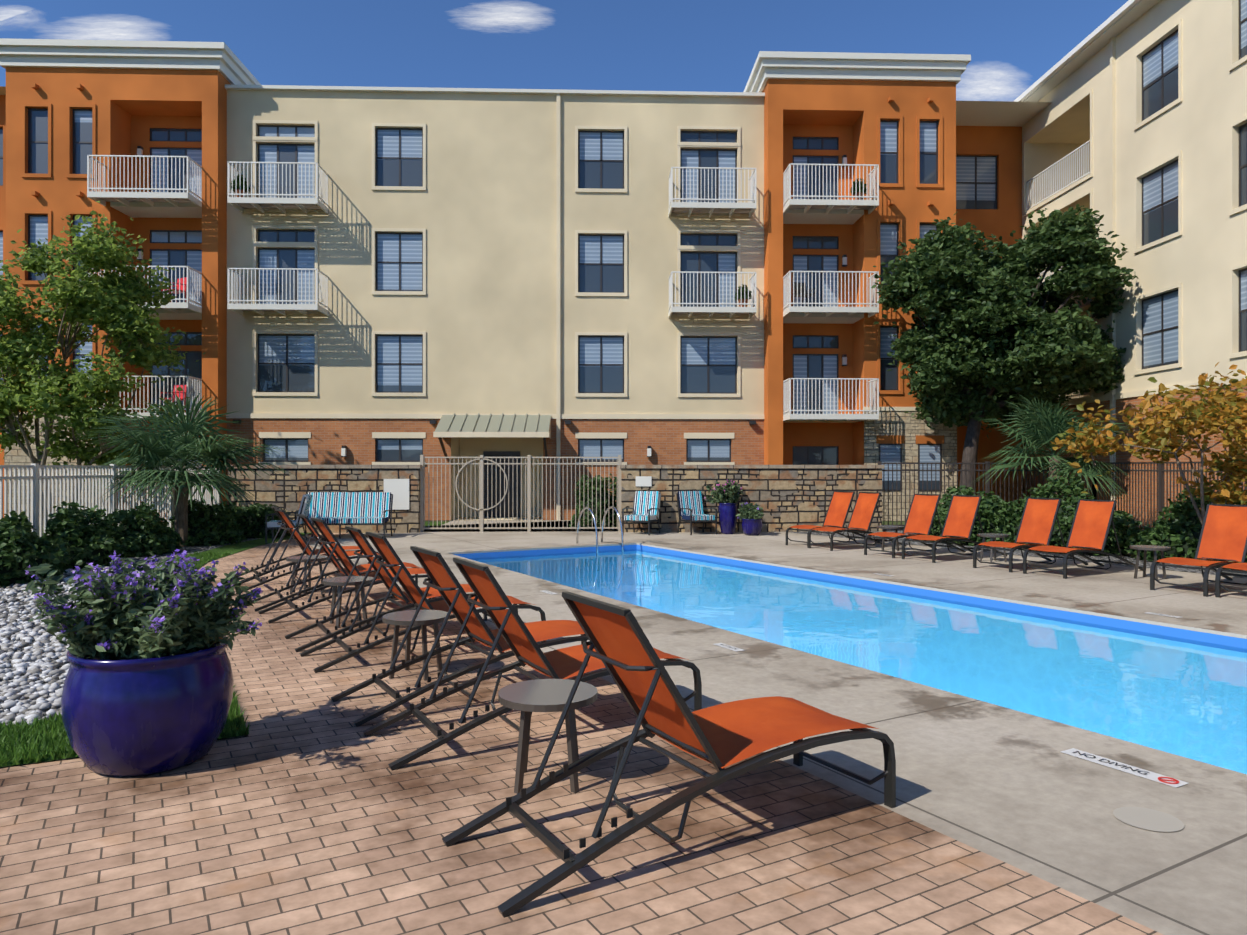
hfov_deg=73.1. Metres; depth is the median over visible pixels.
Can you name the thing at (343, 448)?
wall lights
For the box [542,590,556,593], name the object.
sign
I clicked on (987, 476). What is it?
fence
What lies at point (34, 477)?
fence
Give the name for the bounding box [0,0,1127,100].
sky
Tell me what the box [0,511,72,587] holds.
shrub
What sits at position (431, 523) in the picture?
lawn
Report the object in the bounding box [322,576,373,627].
side table
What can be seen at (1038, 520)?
lounger
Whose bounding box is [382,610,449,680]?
side table
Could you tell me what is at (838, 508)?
lounger
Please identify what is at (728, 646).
sign
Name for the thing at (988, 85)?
cloud
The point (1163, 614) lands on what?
sign
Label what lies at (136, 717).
potted plant
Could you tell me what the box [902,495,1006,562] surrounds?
lounger
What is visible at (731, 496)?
tall pot
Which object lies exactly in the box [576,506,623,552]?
pool rails
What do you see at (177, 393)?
chair
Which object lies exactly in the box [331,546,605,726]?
lounger
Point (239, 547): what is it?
grass strip
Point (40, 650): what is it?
loose stones
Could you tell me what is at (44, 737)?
grass
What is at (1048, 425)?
palm
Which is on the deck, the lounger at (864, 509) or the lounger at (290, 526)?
the lounger at (864, 509)
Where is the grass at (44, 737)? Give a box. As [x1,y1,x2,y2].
[0,551,250,765]
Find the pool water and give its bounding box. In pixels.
[467,549,1246,771]
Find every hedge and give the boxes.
[917,485,1022,545]
[994,469,1142,555]
[1120,483,1246,568]
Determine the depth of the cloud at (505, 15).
896.29 m
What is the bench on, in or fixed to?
on the pavers
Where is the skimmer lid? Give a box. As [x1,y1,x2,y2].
[1113,807,1183,831]
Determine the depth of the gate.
21.16 m
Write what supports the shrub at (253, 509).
on the grass at (44, 737)
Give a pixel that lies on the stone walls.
(784, 497)
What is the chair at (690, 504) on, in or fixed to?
on the deck
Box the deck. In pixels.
[310,521,1246,934]
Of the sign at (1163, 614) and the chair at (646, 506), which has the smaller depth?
the sign at (1163, 614)
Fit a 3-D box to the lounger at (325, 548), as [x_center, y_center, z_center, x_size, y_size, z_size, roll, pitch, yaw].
[-3.422,1.096,10.227,2.002,1.055,0.698,0,0,-28]
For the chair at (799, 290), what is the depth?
25.32 m
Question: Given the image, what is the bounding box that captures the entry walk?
[426,520,617,531]
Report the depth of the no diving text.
4.62 m
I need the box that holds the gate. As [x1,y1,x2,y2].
[420,455,621,531]
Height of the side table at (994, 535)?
0.472 m
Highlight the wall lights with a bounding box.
[137,146,846,456]
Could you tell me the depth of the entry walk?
24.39 m
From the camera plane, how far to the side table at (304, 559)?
10.77 m
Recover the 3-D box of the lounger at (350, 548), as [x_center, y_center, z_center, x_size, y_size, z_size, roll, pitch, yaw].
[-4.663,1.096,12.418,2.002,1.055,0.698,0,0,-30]
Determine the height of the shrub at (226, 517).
0.991 m
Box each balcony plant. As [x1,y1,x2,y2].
[230,174,250,196]
[734,284,751,306]
[850,178,866,199]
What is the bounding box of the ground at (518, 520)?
[2,520,1242,767]
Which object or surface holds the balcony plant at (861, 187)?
on the building
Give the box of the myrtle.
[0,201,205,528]
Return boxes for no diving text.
[1072,751,1148,773]
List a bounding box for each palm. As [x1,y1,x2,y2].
[82,392,296,546]
[971,388,1135,500]
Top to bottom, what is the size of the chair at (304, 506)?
1.039 m
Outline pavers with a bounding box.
[0,533,1162,934]
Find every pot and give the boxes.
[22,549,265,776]
[705,479,743,533]
[736,502,763,535]
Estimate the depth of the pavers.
3.67 m
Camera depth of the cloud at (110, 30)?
882.35 m
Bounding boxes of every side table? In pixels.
[286,555,328,593]
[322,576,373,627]
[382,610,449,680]
[498,679,597,793]
[877,525,903,550]
[977,533,1009,561]
[1130,545,1170,580]
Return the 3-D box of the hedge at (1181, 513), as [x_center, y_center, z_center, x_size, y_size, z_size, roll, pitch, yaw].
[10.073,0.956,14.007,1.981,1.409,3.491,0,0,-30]
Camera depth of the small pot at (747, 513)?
20.01 m
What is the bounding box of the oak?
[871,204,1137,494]
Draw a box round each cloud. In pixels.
[0,9,29,24]
[66,21,144,39]
[476,6,534,24]
[957,71,1013,98]
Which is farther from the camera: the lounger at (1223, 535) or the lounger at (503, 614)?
the lounger at (1223, 535)
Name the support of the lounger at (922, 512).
on the deck
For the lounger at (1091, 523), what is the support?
on the deck
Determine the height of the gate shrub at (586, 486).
1.505 m
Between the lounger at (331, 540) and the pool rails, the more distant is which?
the pool rails
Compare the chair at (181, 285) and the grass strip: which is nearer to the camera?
the grass strip
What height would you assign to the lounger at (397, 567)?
1.055 m
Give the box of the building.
[0,0,1246,528]
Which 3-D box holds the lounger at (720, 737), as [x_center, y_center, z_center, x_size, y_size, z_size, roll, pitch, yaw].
[0.259,1.096,3.824,2.002,1.055,0.698,0,0,-30]
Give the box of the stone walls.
[228,465,883,532]
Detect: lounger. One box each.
[232,506,381,581]
[232,509,381,592]
[251,514,430,611]
[259,518,441,623]
[285,526,489,651]
[300,532,545,672]
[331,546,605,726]
[363,557,701,769]
[442,592,895,917]
[786,491,877,547]
[808,492,906,550]
[864,494,965,557]
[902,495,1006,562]
[973,497,1087,571]
[1023,499,1142,578]
[1150,504,1246,596]
[1215,563,1246,597]
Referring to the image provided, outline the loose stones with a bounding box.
[0,565,156,725]
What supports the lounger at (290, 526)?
on the pavers
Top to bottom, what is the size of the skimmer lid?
0.001 m
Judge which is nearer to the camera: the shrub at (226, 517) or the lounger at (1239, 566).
the lounger at (1239, 566)
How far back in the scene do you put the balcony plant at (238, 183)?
24.73 m
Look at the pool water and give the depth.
9.97 m
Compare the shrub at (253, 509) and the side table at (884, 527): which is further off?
the shrub at (253, 509)
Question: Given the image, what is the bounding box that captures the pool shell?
[449,543,1246,773]
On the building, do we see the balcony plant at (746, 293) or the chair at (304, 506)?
the balcony plant at (746, 293)
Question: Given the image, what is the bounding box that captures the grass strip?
[0,533,307,766]
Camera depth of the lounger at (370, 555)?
8.02 m
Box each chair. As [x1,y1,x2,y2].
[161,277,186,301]
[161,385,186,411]
[265,494,312,542]
[622,491,660,534]
[676,491,716,534]
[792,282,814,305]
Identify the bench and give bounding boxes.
[295,492,392,538]
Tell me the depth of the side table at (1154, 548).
12.25 m
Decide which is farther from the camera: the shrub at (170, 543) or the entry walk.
the entry walk
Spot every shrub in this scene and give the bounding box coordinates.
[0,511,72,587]
[38,501,127,570]
[107,501,183,557]
[167,499,246,546]
[228,503,291,537]
[569,473,616,526]
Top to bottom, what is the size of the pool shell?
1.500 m
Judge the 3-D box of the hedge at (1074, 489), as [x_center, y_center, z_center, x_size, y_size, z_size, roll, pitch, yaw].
[8.487,0.839,16.425,1.779,1.637,3.045,0,0,-30]
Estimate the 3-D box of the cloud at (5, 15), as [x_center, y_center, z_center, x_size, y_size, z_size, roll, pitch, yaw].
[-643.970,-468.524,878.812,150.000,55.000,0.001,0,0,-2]
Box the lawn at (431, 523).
[425,522,447,527]
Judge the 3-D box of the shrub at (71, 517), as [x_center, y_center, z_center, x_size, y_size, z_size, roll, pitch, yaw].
[-8.945,1.096,13.805,1.448,1.113,1.882,0,0,-2]
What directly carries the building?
on the ground at (518, 520)
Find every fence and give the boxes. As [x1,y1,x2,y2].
[0,463,219,536]
[878,461,1092,525]
[1092,461,1246,527]
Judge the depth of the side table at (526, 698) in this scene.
4.22 m
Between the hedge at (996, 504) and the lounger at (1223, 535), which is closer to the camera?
the lounger at (1223, 535)
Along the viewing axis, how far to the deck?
5.08 m
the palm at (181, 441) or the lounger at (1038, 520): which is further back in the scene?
the palm at (181, 441)

